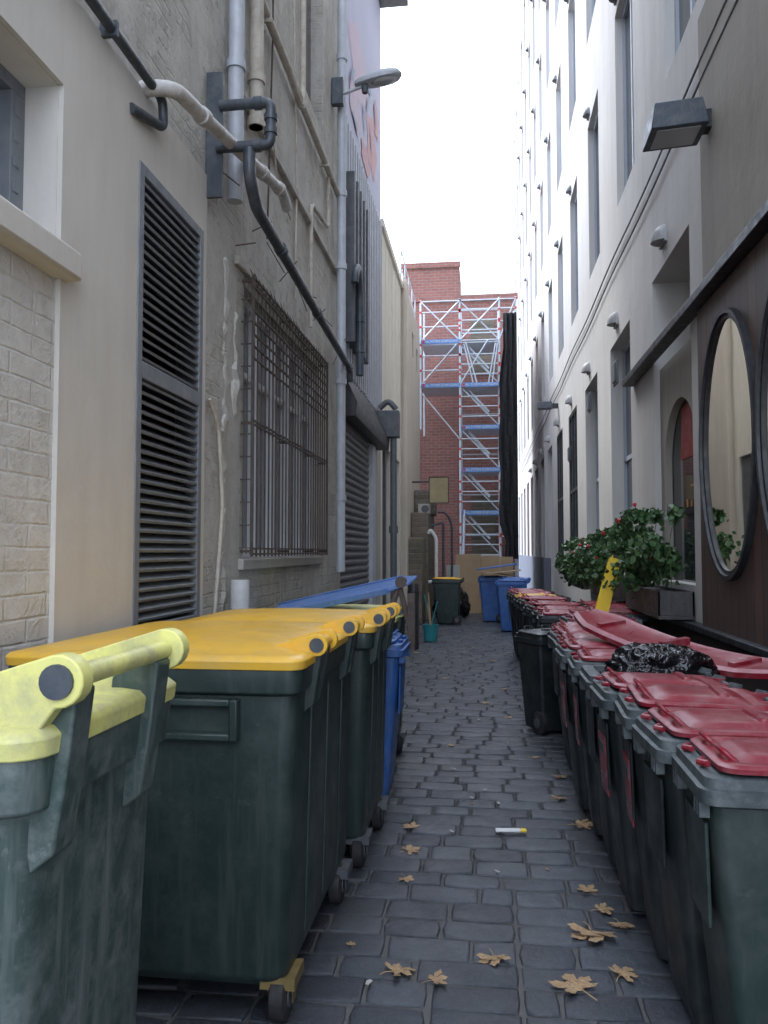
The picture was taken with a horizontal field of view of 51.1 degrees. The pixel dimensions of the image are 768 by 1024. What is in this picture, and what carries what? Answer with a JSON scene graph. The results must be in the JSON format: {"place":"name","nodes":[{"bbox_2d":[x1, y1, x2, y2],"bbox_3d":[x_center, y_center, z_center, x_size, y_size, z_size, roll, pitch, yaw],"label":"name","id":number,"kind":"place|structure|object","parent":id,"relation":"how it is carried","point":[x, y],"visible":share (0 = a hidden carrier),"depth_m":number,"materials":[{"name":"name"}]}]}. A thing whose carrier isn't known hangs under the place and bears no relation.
{"place":"outdoors","nodes":[
{"label":"outdoors","id":0,"kind":"place"},
{"bbox_2d":[136,607,693,1023],"bbox_3d":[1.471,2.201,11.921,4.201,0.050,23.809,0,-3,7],"label":"cobblestone road","id":1,"kind":"structure","parent":0,"point":[416,926],"depth_m":3.70,"materials":[{"name":"stone"}]},
{"bbox_2d":[0,628,188,1023],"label":"wheeled bin","id":2,"kind":"object","parent":1,"relation":"on","point":[82,736],"visible":1,"depth_m":1.30,"materials":[{"name":"green plastic"}]},
{"bbox_2d":[0,0,345,670],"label":"painted brick building","id":3,"kind":"structure","parent":1,"relation":"on","point":[149,305],"depth_m":4.41,"materials":[{"name":"paint"}]},
{"bbox_2d":[0,63,24,210],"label":"window","id":4,"kind":"structure","parent":3,"relation":"in","point":[12,93],"depth_m":3.37,"materials":[{"name":"glass"}]},
{"bbox_2d":[85,0,167,130],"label":"wall pipe","id":5,"kind":"object","parent":3,"relation":"attached to","point":[109,27],"depth_m":4.04,"materials":[{"name":"metal"}]},
{"bbox_2d":[205,71,223,198],"bbox_3d":[-1.108,-2.466,5.259,0.115,0.840,0.025,0,-3,7],"label":"steel bracket","id":6,"kind":"object","parent":3,"relation":"attached to","point":[214,96],"visible":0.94,"depth_m":5.25,"materials":[{"name":"metal"}]},
{"bbox_2d":[215,96,276,153],"bbox_3d":[-0.889,-2.509,5.210,0.402,0.364,0.084,0,-3,7],"label":"wall pipe","id":7,"kind":"object","parent":6,"relation":"attached to","point":[257,103],"depth_m":5.18,"materials":[{"name":"metal"}]},
{"bbox_2d":[139,79,291,212],"bbox_3d":[-0.976,-2.421,5.456,0.301,0.533,2.497,-1,-3,13],"label":"wall pipe","id":8,"kind":"object","parent":3,"relation":"attached to","point":[192,106],"depth_m":4.68,"materials":[{"name":"white paint"}]},
{"bbox_2d":[208,398,223,612],"bbox_3d":[-1.123,0.058,5.359,0.035,1.612,0.265,-1,-3,11],"label":"wall pipe","id":9,"kind":"object","parent":3,"relation":"attached to","point":[221,484],"depth_m":5.42,"materials":[{"name":"metal"}]},
{"bbox_2d":[226,0,245,204],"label":"downpipe","id":10,"kind":"object","parent":3,"relation":"attached to","point":[236,65],"visible":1,"depth_m":5.63,"materials":[{"name":"grey metal"}]},
{"bbox_2d":[230,580,249,609],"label":"drain pipe","id":11,"kind":"object","parent":3,"relation":"attached to","point":[239,593],"visible":0.18,"depth_m":5.54,"materials":[{"name":"plastic"}]},
{"bbox_2d":[247,0,264,131],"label":"downpipe","id":12,"kind":"object","parent":3,"relation":"attached to","point":[256,84],"visible":0.97,"depth_m":6.16,"materials":[{"name":"metal"}]},
{"bbox_2d":[266,0,273,238],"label":"wall pipe","id":13,"kind":"object","parent":3,"relation":"attached to","point":[271,99],"depth_m":6.83,"materials":[{"name":"metal"}]},
{"bbox_2d":[238,269,327,569],"bbox_3d":[-0.919,-0.642,7.439,0.262,2.288,2.950,0,-3,7],"label":"barred window","id":14,"kind":"structure","parent":3,"relation":"in","point":[278,456],"depth_m":7.11,"materials":[{"name":"grey metal"}]},
{"bbox_2d":[285,0,305,110],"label":"wall pipe","id":15,"kind":"object","parent":3,"relation":"attached to","point":[294,88],"depth_m":7.86,"materials":[{"name":"metal"}]},
{"bbox_2d":[293,0,297,299],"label":"wall pipe","id":16,"kind":"object","parent":3,"relation":"attached to","point":[296,145],"depth_m":7.70,"materials":[{"name":"metal"}]},
{"bbox_2d":[243,146,352,381],"bbox_3d":[-0.642,-1.977,7.600,0.103,0.507,4.932,0,-3,5],"label":"wall pipe","id":17,"kind":"object","parent":3,"relation":"attached to","point":[279,246],"depth_m":5.98,"materials":[{"name":"metal"}]},
{"bbox_2d":[264,0,339,197],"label":"wall pipe","id":18,"kind":"object","parent":3,"relation":"attached to","point":[285,62],"depth_m":7.79,"materials":[{"name":"metal"}]},
{"bbox_2d":[306,0,310,101],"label":"upper window","id":19,"kind":"structure","parent":3,"relation":"in","point":[308,2],"depth_m":9.08,"materials":[{"name":"grey glass"}]},
{"bbox_2d":[309,176,329,327],"bbox_3d":[-0.697,-2.876,8.756,0.044,2.000,0.944,0,-3,7],"label":"wall pipe","id":20,"kind":"object","parent":3,"relation":"attached to","point":[326,223],"depth_m":8.30,"materials":[{"name":"metal"}]},
{"bbox_2d":[335,0,346,571],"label":"downpipe","id":21,"kind":"object","parent":3,"relation":"attached to","point":[341,263],"visible":0.94,"depth_m":9.65,"materials":[{"name":"grey metal"}]},
{"bbox_2d":[331,67,401,106],"bbox_3d":[-0.208,-5.084,9.620,0.840,0.396,0.260,0,-3,7],"label":"street lamp","id":22,"kind":"object","parent":3,"relation":"attached to","point":[382,77],"visible":1,"depth_m":9.60,"materials":[{"name":"grey metal"}]},
{"bbox_2d":[5,615,364,1022],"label":"wheeled bin","id":23,"kind":"object","parent":1,"relation":"on","point":[247,866],"visible":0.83,"depth_m":2.74,"materials":[{"name":"green plastic"}]},
{"bbox_2d":[182,602,400,866],"bbox_3d":[-0.493,1.175,4.516,1.112,1.294,0.939,0,-3,7],"label":"wheeled bin","id":24,"kind":"object","parent":1,"relation":"on","point":[367,801],"visible":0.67,"depth_m":4.15,"materials":[{"name":"green plastic"}]},
{"bbox_2d":[324,604,406,751],"bbox_3d":[-0.291,1.302,6.189,0.992,1.204,1.119,0,-3,7],"label":"wheeled bin","id":25,"kind":"object","parent":1,"relation":"on","point":[399,623],"visible":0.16,"depth_m":6.24,"materials":[{"name":"green plastic"}]},
{"bbox_2d":[275,575,417,607],"bbox_3d":[-0.349,0.654,6.053,1.269,0.365,0.309,-1,-3,28],"label":"blue bin lid","id":26,"kind":"object","parent":25,"relation":"on","point":[357,592],"visible":0.69,"depth_m":5.97,"materials":[{"name":"plastic"}]},
{"bbox_2d":[339,0,407,604],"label":"lilac building","id":27,"kind":"structure","parent":1,"relation":"on","point":[367,440],"depth_m":11.97,"materials":[{"name":"paint"}]},
{"bbox_2d":[340,424,368,603],"bbox_3d":[-0.407,0.512,11.329,0.030,3.285,2.500,0,-3,7],"label":"roller door","id":28,"kind":"structure","parent":27,"relation":"in","point":[356,459],"depth_m":11.41,"materials":[{"name":"metal"}]},
{"bbox_2d":[351,264,364,375],"bbox_3d":[-0.341,-2.498,10.364,0.124,1.403,0.512,0,-3,7],"label":"wall pipe","id":29,"kind":"object","parent":27,"relation":"attached to","point":[356,277],"depth_m":10.50,"materials":[{"name":"metal"}]},
{"bbox_2d":[377,399,399,602],"bbox_3d":[0.074,0.179,13.414,0.373,4.153,0.220,0,-3,7],"label":"downpipe","id":30,"kind":"object","parent":27,"relation":"attached to","point":[390,420],"visible":0.9,"depth_m":13.38,"materials":[{"name":"grey metal"}]},
{"bbox_2d":[380,218,402,604],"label":"cream building","id":31,"kind":"structure","parent":1,"relation":"on","point":[392,283],"depth_m":15.44,"materials":[{"name":"beige paint"}]},
{"bbox_2d":[382,450,385,604],"bbox_3d":[-0.038,0.574,14.811,0.130,3.500,1.200,0,-3,7],"label":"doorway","id":32,"kind":"structure","parent":31,"relation":"in","point":[384,451],"depth_m":14.79,"materials":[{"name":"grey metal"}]},
{"bbox_2d":[382,629,410,794],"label":"wheelie bin","id":33,"kind":"object","parent":1,"relation":"on","point":[398,650],"visible":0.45,"depth_m":5.03,"materials":[{"name":"blue plastic"}]},
{"bbox_2d":[380,961,414,975],"bbox_3d":[0.053,1.738,3.051,0.158,0.017,0.136,7,-9,-21],"label":"fallen leaf","id":34,"kind":"object","parent":1,"relation":"on","point":[396,969],"visible":1,"depth_m":3.06,"materials":[{"name":"plant"}]},
{"bbox_2d":[390,576,414,650],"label":"bin","id":35,"kind":"object","parent":1,"relation":"on","point":[409,609],"visible":0.81,"depth_m":5.68,"materials":[{"name":"plastic"}]},
{"bbox_2d":[400,250,419,625],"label":"tan building","id":36,"kind":"structure","parent":1,"relation":"on","point":[410,402],"depth_m":17.89,"materials":[{"name":"beige paint"}]},
{"bbox_2d":[412,476,448,503],"bbox_3d":[1.096,-0.518,19.093,0.900,0.640,0.095,0,-3,7],"label":"sign box","id":37,"kind":"object","parent":36,"relation":"attached to","point":[438,489],"visible":1,"depth_m":19.03,"materials":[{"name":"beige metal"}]},
{"bbox_2d":[407,583,418,649],"bbox_3d":[0.484,1.706,13.176,0.199,1.080,0.199,0,-3,7],"label":"bollard","id":38,"kind":"object","parent":1,"relation":"on","point":[413,587],"visible":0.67,"depth_m":13.11,"materials":[{"name":"black metal"}]},
{"bbox_2d":[409,490,436,624],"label":"old brick wall","id":39,"kind":"structure","parent":1,"relation":"on","point":[421,553],"depth_m":18.62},
{"bbox_2d":[418,504,430,514],"bbox_3d":[0.990,-0.050,19.548,0.290,0.270,0.415,0,-3,7],"label":"air conditioner","id":40,"kind":"object","parent":39,"relation":"attached to","point":[424,508],"visible":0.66,"depth_m":19.35,"materials":[{"name":"beige metal"}]},
{"bbox_2d":[427,529,437,583],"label":"wall pipe","id":41,"kind":"object","parent":39,"relation":"attached to","point":[431,531],"depth_m":18.34,"materials":[{"name":"plastic"}]},
{"bbox_2d":[431,522,444,576],"bbox_3d":[1.285,1.282,19.150,0.320,2.109,0.060,0,-3,7],"label":"wall pipe","id":42,"kind":"object","parent":39,"relation":"attached to","point":[443,547],"depth_m":19.14,"materials":[{"name":"metal"}]},
{"bbox_2d":[438,511,452,576],"bbox_3d":[1.567,1.135,20.434,0.380,2.330,0.060,0,-3,7],"label":"wall pipe","id":43,"kind":"object","parent":39,"relation":"attached to","point":[448,517],"depth_m":20.41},
{"bbox_2d":[422,624,438,640],"bbox_3d":[0.833,2.147,14.322,0.300,0.290,0.300,0,-3,7],"label":"bucket","id":44,"kind":"object","parent":1,"relation":"on","point":[430,632],"visible":0.96,"depth_m":14.21,"materials":[{"name":"teal plastic"}]},
{"bbox_2d":[423,969,447,983],"bbox_3d":[0.202,1.738,2.997,0.095,0.014,0.104,-1,-3,22],"label":"fallen leaf","id":45,"kind":"object","parent":1,"relation":"on","point":[436,978],"visible":1,"depth_m":3.00,"materials":[{"name":"plant"}]},
{"bbox_2d":[431,576,464,624],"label":"wheelie bin","id":46,"kind":"object","parent":1,"relation":"on","point":[446,591],"visible":1,"depth_m":17.53,"materials":[{"name":"green plastic"}]},
{"bbox_2d":[446,565,459,577],"bbox_3d":[1.766,1.704,20.502,0.350,0.700,0.040,0,-3,7],"label":"board","id":47,"kind":"object","parent":1,"relation":"on","point":[456,570],"visible":0.45,"depth_m":20.49,"materials":[{"name":"grey"}]},
{"bbox_2d":[402,261,517,606],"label":"red brick building","id":48,"kind":"structure","parent":1,"relation":"on","point":[439,440],"depth_m":23.59,"materials":[{"name":"brick"}]},
{"bbox_2d":[469,320,496,372],"bbox_3d":[2.892,-4.855,23.554,0.800,1.600,0.055,0,-3,7],"label":"window","id":49,"kind":"structure","parent":48,"relation":"in","point":[487,358],"depth_m":23.56,"materials":[{"name":"glass"}]},
{"bbox_2d":[470,496,497,553],"bbox_3d":[2.892,0.389,23.298,0.800,1.700,0.055,0,-3,7],"label":"window","id":50,"kind":"structure","parent":48,"relation":"in","point":[489,529],"depth_m":23.30,"materials":[{"name":"glass"}]},
{"bbox_2d":[460,588,468,617],"bbox_3d":[1.716,2.222,19.438,0.667,0.876,0.667,2,-3,-34],"label":"rubbish bag","id":51,"kind":"object","parent":1,"relation":"on","point":[464,602],"visible":0.32,"depth_m":19.27,"materials":[{"name":"black"}]},
{"bbox_2d":[419,296,518,576],"bbox_3d":[2.343,-1.544,22.156,2.620,8.450,1.508,0,-3,7],"label":"scaffolding","id":52,"kind":"object","parent":1,"relation":"on","point":[503,388],"visible":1,"depth_m":21.58,"materials":[{"name":"metal"}]},
{"bbox_2d":[455,554,512,612],"bbox_3d":[2.593,1.857,20.781,1.481,1.520,0.051,0,-3,6],"label":"hoarding","id":53,"kind":"object","parent":1,"relation":"on","point":[470,564],"visible":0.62,"depth_m":20.79,"materials":[{"name":"brown wood"}]},
{"bbox_2d":[478,574,506,621],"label":"wheelie bin","id":54,"kind":"object","parent":1,"relation":"on","point":[489,600],"visible":0.75,"depth_m":18.13,"materials":[{"name":"blue plastic"}]},
{"bbox_2d":[476,948,511,965],"bbox_3d":[0.430,1.743,3.154,0.138,0.017,0.137,-4,-2,3],"label":"fallen leaf","id":55,"kind":"object","parent":1,"relation":"on","point":[494,959],"visible":1,"depth_m":3.14,"materials":[{"name":"plant"}]},
{"bbox_2d":[495,828,526,831],"bbox_3d":[0.719,1.803,4.554,0.175,0.012,0.040,0,-3,1],"label":"cigarette","id":56,"kind":"object","parent":1,"relation":"on","point":[510,830],"visible":1,"depth_m":4.55,"materials":[{"name":"white paper"}]},
{"bbox_2d":[495,578,527,630],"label":"wheelie bin","id":57,"kind":"object","parent":1,"relation":"on","point":[502,586],"visible":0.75,"depth_m":15.91,"materials":[{"name":"blue plastic"}]},
{"bbox_2d":[506,587,545,652],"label":"wheelie bin","id":58,"kind":"object","parent":1,"relation":"on","point":[512,624],"visible":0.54,"depth_m":12.42,"materials":[{"name":"black plastic"}]},
{"bbox_2d":[509,588,550,657],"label":"wheelie bin","id":59,"kind":"object","parent":1,"relation":"on","point":[511,604],"visible":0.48,"depth_m":11.89,"materials":[{"name":"black plastic"}]},
{"bbox_2d":[511,589,554,631],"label":"wheelie bin","id":60,"kind":"object","parent":1,"relation":"on","point":[517,591],"visible":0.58,"depth_m":11.39,"materials":[{"name":"red plastic"}]},
{"bbox_2d":[513,592,559,630],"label":"wheelie bin","id":61,"kind":"object","parent":1,"relation":"on","point":[515,599],"visible":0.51,"depth_m":10.91,"materials":[{"name":"yellow plastic"}]},
{"bbox_2d":[514,625,561,734],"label":"wheelie bin","id":62,"kind":"object","parent":1,"relation":"on","point":[541,704],"visible":0.69,"depth_m":7.04,"materials":[{"name":"black plastic"}]},
{"bbox_2d":[517,593,563,629],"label":"wheelie bin","id":63,"kind":"object","parent":1,"relation":"on","point":[518,605],"visible":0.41,"depth_m":10.40,"materials":[{"name":"red plastic"}]},
{"bbox_2d":[519,594,570,628],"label":"wheelie bin","id":64,"kind":"object","parent":1,"relation":"on","point":[550,597],"visible":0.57,"depth_m":9.83,"materials":[{"name":"red plastic"}]},
{"bbox_2d":[526,599,584,628],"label":"wheelie bin","id":65,"kind":"object","parent":1,"relation":"on","point":[530,606],"visible":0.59,"depth_m":8.81,"materials":[{"name":"red plastic"}]},
{"bbox_2d":[531,603,590,628],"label":"wheelie bin","id":66,"kind":"object","parent":1,"relation":"on","point":[534,612],"visible":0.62,"depth_m":8.29,"materials":[{"name":"red plastic"}]},
{"bbox_2d":[537,607,591,627],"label":"wheelie bin","id":67,"kind":"object","parent":1,"relation":"on","point":[547,616],"visible":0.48,"depth_m":7.74,"materials":[{"name":"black plastic"}]},
{"bbox_2d":[595,554,620,611],"bbox_3d":[2.121,0.772,7.702,0.291,0.734,0.078,0,-3,7],"label":"caution sign","id":68,"kind":"object","parent":67,"relation":"attached to","point":[604,599],"visible":0.44,"depth_m":7.67,"materials":[{"name":"yellow plastic"}]},
{"bbox_2d":[547,623,585,766],"bbox_3d":[1.558,1.366,5.994,0.617,1.055,0.444,0,-3,4],"label":"wheelie bin","id":69,"kind":"object","parent":1,"relation":"on","point":[556,631],"visible":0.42,"depth_m":5.99,"materials":[{"name":"black plastic"}]},
{"bbox_2d":[548,973,597,1000],"bbox_3d":[0.694,1.733,2.952,0.183,0.014,0.161,-1,-3,18],"label":"fallen leaf","id":70,"kind":"object","parent":1,"relation":"on","point":[572,984],"visible":1,"depth_m":2.95,"materials":[{"name":"plant"}]},
{"bbox_2d":[554,629,600,765],"bbox_3d":[1.497,1.345,5.517,0.617,1.050,0.444,0,-3,7],"label":"wheelie bin","id":71,"kind":"object","parent":1,"relation":"on","point":[575,635],"visible":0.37,"depth_m":5.59,"materials":[{"name":"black plastic"}]},
{"bbox_2d":[568,818,592,828],"bbox_3d":[1.153,1.816,4.679,0.166,0.020,0.134,1,0,6],"label":"fallen leaf","id":72,"kind":"object","parent":1,"relation":"on","point":[584,823],"visible":0.98,"depth_m":4.68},
{"bbox_2d":[555,634,618,808],"bbox_3d":[1.409,1.318,5.056,0.617,1.059,0.444,0,-3,6],"label":"wheelie bin","id":73,"kind":"object","parent":1,"relation":"on","point":[566,647],"visible":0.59,"depth_m":4.95,"materials":[{"name":"plastic"}]},
{"bbox_2d":[567,645,614,834],"bbox_3d":[1.382,1.302,4.605,0.617,1.047,0.444,0,-3,9],"label":"wheelie bin","id":74,"kind":"object","parent":1,"relation":"on","point":[580,658],"visible":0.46,"depth_m":4.49,"materials":[{"name":"plastic"}]},
{"bbox_2d":[568,921,618,941],"bbox_3d":[0.867,1.748,3.348,0.200,0.024,0.219,4,-4,7],"label":"fallen leaf","id":75,"kind":"object","parent":1,"relation":"on","point":[596,936],"visible":1,"depth_m":3.33,"materials":[{"name":"plant"}]},
{"bbox_2d":[559,609,632,621],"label":"wheelie bin","id":76,"kind":"object","parent":1,"relation":"on","point":[566,616],"visible":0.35,"depth_m":7.42,"materials":[{"name":"red plastic"}]},
{"bbox_2d":[591,903,614,913],"bbox_3d":[0.982,1.768,3.583,0.094,0.008,0.114,-2,-3,34],"label":"fallen leaf","id":77,"kind":"object","parent":1,"relation":"on","point":[602,908],"visible":1,"depth_m":3.58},
{"bbox_2d":[587,605,650,624],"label":"wheelie bin","id":78,"kind":"object","parent":1,"relation":"on","point":[638,615],"visible":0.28,"depth_m":7.83,"materials":[{"name":"red plastic"}]},
{"bbox_2d":[608,964,637,981],"bbox_3d":[0.905,1.740,3.035,0.126,0.011,0.119,1,3,-41],"label":"fallen leaf","id":79,"kind":"object","parent":1,"relation":"on","point":[624,972],"visible":1,"depth_m":3.04,"materials":[{"name":"plant"}]},
{"bbox_2d":[513,0,767,691],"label":"rendered building","id":80,"kind":"structure","parent":1,"relation":"on","point":[669,394],"depth_m":8.36,"materials":[{"name":"paint"}]},
{"bbox_2d":[537,401,557,409],"bbox_3d":[3.827,-2.485,18.786,0.480,0.160,0.250,0,-3,7],"label":"flood light","id":81,"kind":"object","parent":80,"relation":"attached to","point":[546,405],"visible":1,"depth_m":18.68,"materials":[{"name":"black metal"}]},
{"bbox_2d":[557,428,563,556],"bbox_3d":[4.073,-0.292,18.391,0.060,3.080,1.500,0,-3,7],"label":"window","id":82,"kind":"structure","parent":80,"relation":"in","point":[560,437],"depth_m":18.62,"materials":[{"name":"glass"}]},
{"bbox_2d":[555,537,591,589],"bbox_3d":[2.975,0.776,12.509,0.632,0.804,1.861,0,-3,7],"label":"flower box","id":83,"kind":"object","parent":80,"relation":"attached to","point":[561,566],"visible":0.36,"depth_m":12.36,"materials":[{"name":"plant"}]},
{"bbox_2d":[569,406,577,540],"bbox_3d":[3.724,-0.427,15.636,0.060,3.080,1.500,0,-3,7],"label":"window","id":84,"kind":"structure","parent":80,"relation":"in","point":[573,417],"depth_m":15.83,"materials":[{"name":"grey glass"}]},
{"bbox_2d":[572,0,575,106],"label":"window","id":85,"kind":"structure","parent":80,"relation":"in","point":[573,12],"depth_m":15.99,"materials":[{"name":"glass"}]},
{"bbox_2d":[575,195,577,313],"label":"window","id":86,"kind":"structure","parent":80,"relation":"in","point":[576,234],"depth_m":15.78,"materials":[{"name":"glass"}]},
{"bbox_2d":[593,113,599,263],"bbox_3d":[3.380,-5.046,12.494,0.060,2.500,1.200,0,-3,7],"label":"window","id":87,"kind":"structure","parent":80,"relation":"in","point":[595,130],"depth_m":13.00,"materials":[{"name":"glass"}]},
{"bbox_2d":[595,388,598,528],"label":"window","id":88,"kind":"structure","parent":80,"relation":"in","point":[596,392],"depth_m":13.57,"materials":[{"name":"glass"}]},
{"bbox_2d":[563,527,632,600],"bbox_3d":[2.594,0.615,9.825,0.707,0.851,2.045,0,-3,7],"label":"flower box","id":89,"kind":"object","parent":80,"relation":"attached to","point":[588,563],"visible":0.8,"depth_m":9.31,"materials":[{"name":"metal"}]},
{"bbox_2d":[607,311,618,328],"bbox_3d":[2.941,-2.489,10.376,0.130,0.195,0.240,0,-3,7],"label":"wall lamp","id":90,"kind":"object","parent":80,"relation":"attached to","point":[612,321],"visible":1,"depth_m":10.31,"materials":[{"name":"metal"}]},
{"bbox_2d":[522,0,726,464],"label":"wall cable","id":91,"kind":"object","parent":80,"relation":"attached to","point":[684,95],"depth_m":8.59,"materials":[{"name":"rubber"}]},
{"bbox_2d":[622,340,632,521],"bbox_3d":[3.176,-0.732,10.109,0.060,3.010,1.500,0,-3,7],"label":"window","id":92,"kind":"structure","parent":80,"relation":"in","point":[628,502],"depth_m":10.73,"materials":[{"name":"glass"}]},
{"bbox_2d":[622,0,634,188],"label":"window","id":93,"kind":"structure","parent":80,"relation":"in","point":[627,30],"depth_m":10.14,"materials":[{"name":"glass"}]},
{"bbox_2d":[522,0,737,471],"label":"wall cable","id":94,"kind":"object","parent":80,"relation":"attached to","point":[693,96],"depth_m":8.38,"materials":[{"name":"rubber"}]},
{"bbox_2d":[602,503,694,619],"bbox_3d":[2.339,0.421,7.364,0.617,0.998,1.764,0,-3,7],"label":"flower box","id":95,"kind":"object","parent":80,"relation":"attached to","point":[646,557],"visible":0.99,"depth_m":6.97,"materials":[{"name":"metal"}]},
{"bbox_2d":[650,224,666,249],"bbox_3d":[2.592,-2.623,7.621,0.130,0.195,0.240,0,-3,7],"label":"wall lamp","id":96,"kind":"object","parent":80,"relation":"attached to","point":[659,237],"visible":1,"depth_m":7.56,"materials":[{"name":"metal"}]},
{"bbox_2d":[642,97,711,151],"bbox_3d":[2.211,-2.891,6.007,0.481,0.220,0.360,0,-3,7],"label":"flood light","id":97,"kind":"object","parent":80,"relation":"attached to","point":[679,123],"visible":0.84,"depth_m":5.86,"materials":[{"name":"grey"}]},
{"bbox_2d":[660,338,695,582],"bbox_3d":[2.738,-0.417,7.344,0.080,2.110,1.500,0,-3,7],"label":"shop window","id":98,"kind":"structure","parent":80,"relation":"in","point":[676,417],"depth_m":7.55,"materials":[{"name":"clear glass"}]},
{"bbox_2d":[674,0,695,54],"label":"window","id":99,"kind":"structure","parent":80,"relation":"in","point":[683,9],"depth_m":7.41,"materials":[{"name":"glass"}]},
{"bbox_2d":[579,665,711,866],"bbox_3d":[1.344,1.294,4.146,0.617,1.019,0.444,0,-3,7],"label":"wheelie bin","id":100,"kind":"object","parent":1,"relation":"on","point":[588,674],"visible":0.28,"depth_m":4.10,"materials":[{"name":"black plastic"}]},
{"bbox_2d":[600,642,719,675],"bbox_3d":[1.445,0.832,4.208,0.607,0.302,0.467,0,-3,7],"label":"rubbish bag","id":101,"kind":"object","parent":100,"relation":"on","point":[668,658],"visible":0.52,"depth_m":4.06,"materials":[{"name":"black"}]},
{"bbox_2d":[574,608,767,678],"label":"loose bin lid","id":102,"kind":"object","parent":100,"relation":"on","point":[616,630],"visible":0.77,"depth_m":4.84,"materials":[{"name":"red plastic"}]},
{"bbox_2d":[589,667,741,910],"bbox_3d":[1.284,1.254,3.672,0.617,1.051,0.444,0,-3,6],"label":"wheelie bin","id":103,"kind":"object","parent":1,"relation":"on","point":[605,687],"visible":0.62,"depth_m":3.57,"materials":[{"name":"green plastic"}]},
{"bbox_2d":[614,678,767,959],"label":"wheelie bin","id":104,"kind":"object","parent":1,"relation":"on","point":[639,699],"visible":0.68,"depth_m":3.16,"materials":[{"name":"green plastic"}]},
{"bbox_2d":[632,702,767,1023],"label":"wheelie bin","id":105,"kind":"object","parent":1,"relation":"on","point":[661,732],"visible":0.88,"depth_m":2.71,"materials":[{"name":"green plastic"}]},
{"bbox_2d":[671,730,767,1023],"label":"wheelie bin","id":106,"kind":"object","parent":1,"relation":"on","point":[722,781],"visible":1,"depth_m":2.23,"materials":[{"name":"green plastic"}]},
{"bbox_2d":[381,0,521,294],"label":"sky","id":107,"kind":"structure","parent":0,"point":[447,123],"materials":[{"name":"white"}]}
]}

